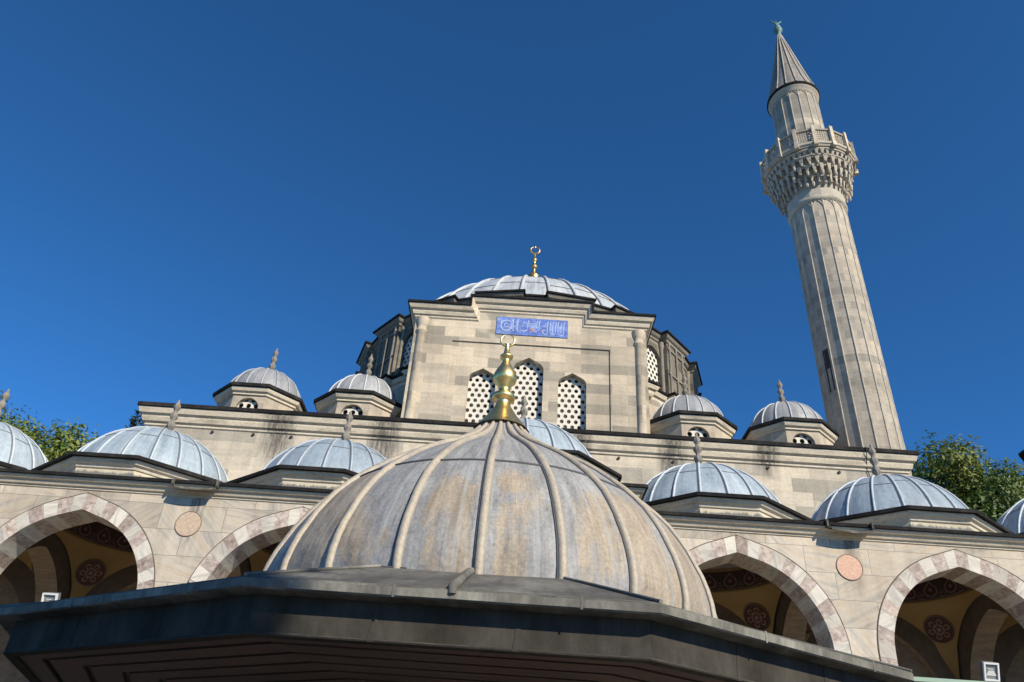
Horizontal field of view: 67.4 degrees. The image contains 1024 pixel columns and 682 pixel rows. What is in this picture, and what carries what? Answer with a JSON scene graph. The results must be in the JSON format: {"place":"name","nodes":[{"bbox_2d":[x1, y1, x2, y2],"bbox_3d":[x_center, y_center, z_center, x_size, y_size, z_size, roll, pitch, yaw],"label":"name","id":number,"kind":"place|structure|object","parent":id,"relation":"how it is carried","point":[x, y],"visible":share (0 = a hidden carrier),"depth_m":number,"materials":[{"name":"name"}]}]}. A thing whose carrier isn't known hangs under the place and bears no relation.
{"place":"outdoors","nodes":[
{"label":"outdoors","id":0,"kind":"place"},
{"bbox_2d":[124,410,144,427],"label":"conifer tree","id":1,"kind":"object","parent":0,"point":[133,421],"visible":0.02,"depth_m":49.48,"materials":[{"name":"green plant"}]},
{"bbox_2d":[0,335,913,681],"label":"ablution fountain","id":2,"kind":"object","parent":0,"point":[498,543],"visible":1,"depth_m":6.29,"materials":[{"name":"grey metal"}]},
{"bbox_2d":[0,0,1023,480],"label":"sky","id":3,"kind":"structure","parent":0,"point":[192,192],"materials":[{"name":"blue"}]},
{"bbox_2d":[1018,450,1023,460],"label":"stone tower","id":4,"kind":"structure","parent":0,"point":[1021,454],"depth_m":35.54,"materials":[{"name":"stone"}]},
{"label":"ground","id":5,"kind":"structure","parent":0,"visible":0},
{"bbox_2d":[0,390,44,447],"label":"broadleaf tree","id":6,"kind":"object","parent":5,"relation":"on","point":[4,417],"visible":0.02,"depth_m":48.91,"materials":[{"name":"green plant"}]},
{"bbox_2d":[0,405,103,461],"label":"broadleaf tree","id":7,"kind":"object","parent":5,"relation":"on","point":[58,446],"visible":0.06,"depth_m":46.62,"materials":[{"name":"green plant"}]},
{"bbox_2d":[0,389,1023,681],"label":"portico","id":8,"kind":"structure","parent":5,"relation":"on","point":[922,579],"depth_m":19.21,"materials":[{"name":"stone"}]},
{"bbox_2d":[41,592,60,601],"bbox_3d":[-10.555,6.061,17.588,0.382,0.555,0.210,4,-13,1],"label":"floodlight","id":9,"kind":"object","parent":8,"relation":"attached to","point":[49,596],"visible":0.33,"depth_m":17.56,"materials":[{"name":"grey metal"}]},
{"bbox_2d":[980,661,999,681],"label":"floodlight","id":10,"kind":"object","parent":8,"relation":"on","point":[989,671],"visible":1,"depth_m":17.21,"materials":[{"name":"grey metal"}]},
{"bbox_2d":[137,246,918,517],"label":"mosque hall","id":11,"kind":"structure","parent":5,"relation":"on","point":[607,381],"depth_m":27.84,"materials":[{"name":"stone"}]},
{"bbox_2d":[401,335,412,372],"bbox_3d":[-4.208,0.534,33.193,1.600,2.750,0.180,-21,-41,33],"label":"window","id":12,"kind":"structure","parent":11,"relation":"in","point":[408,351],"depth_m":33.45,"materials":[{"name":"white stone"}]},
{"bbox_2d":[465,372,494,422],"bbox_3d":[-1.150,2.192,28.079,1.638,3.030,0.200,4,-33,1],"label":"window","id":13,"kind":"structure","parent":11,"relation":"in","point":[481,387],"depth_m":28.09,"materials":[{"name":"white stone"}]},
{"bbox_2d":[511,361,542,419],"bbox_3d":[0.532,2.050,28.221,1.764,3.620,0.200,4,-33,1],"label":"window","id":14,"kind":"structure","parent":11,"relation":"in","point":[529,383],"depth_m":28.33,"materials":[{"name":"white stone"}]},
{"bbox_2d":[557,377,585,428],"bbox_3d":[2.148,2.386,28.048,1.656,3.060,0.200,4,-33,1],"label":"window","id":15,"kind":"structure","parent":11,"relation":"in","point":[571,411],"depth_m":28.03,"materials":[{"name":"white stone"}]},
{"bbox_2d":[647,347,658,382],"bbox_3d":[5.855,1.165,33.076,1.600,2.750,0.180,28,-40,-32],"label":"window","id":16,"kind":"structure","parent":11,"relation":"in","point":[651,361],"depth_m":33.24,"materials":[{"name":"white stone"}]},
{"bbox_2d":[759,20,911,475],"bbox_3d":[13.706,-0.881,32.088,4.331,41.500,4.331,4,-33,1],"label":"minaret","id":17,"kind":"object","parent":5,"relation":"on","point":[809,170],"visible":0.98,"depth_m":33.01,"materials":[{"name":"stone"}]},
{"bbox_2d":[822,348,834,391],"bbox_3d":[12.451,1.133,30.182,0.059,1.900,0.275,16,-35,-18],"label":"slit window","id":18,"kind":"structure","parent":17,"relation":"in","point":[825,352],"depth_m":30.31,"materials":[{"name":"grey metal"}]},
{"bbox_2d":[907,430,1023,521],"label":"broadleaf tree","id":19,"kind":"object","parent":5,"relation":"on","point":[954,462],"visible":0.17,"depth_m":46.40,"materials":[{"name":"green plant"}]},
{"bbox_2d":[938,452,1023,520],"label":"broadleaf tree","id":20,"kind":"object","parent":5,"relation":"on","point":[998,492],"visible":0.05,"depth_m":46.81,"materials":[{"name":"green plant"}]}
]}

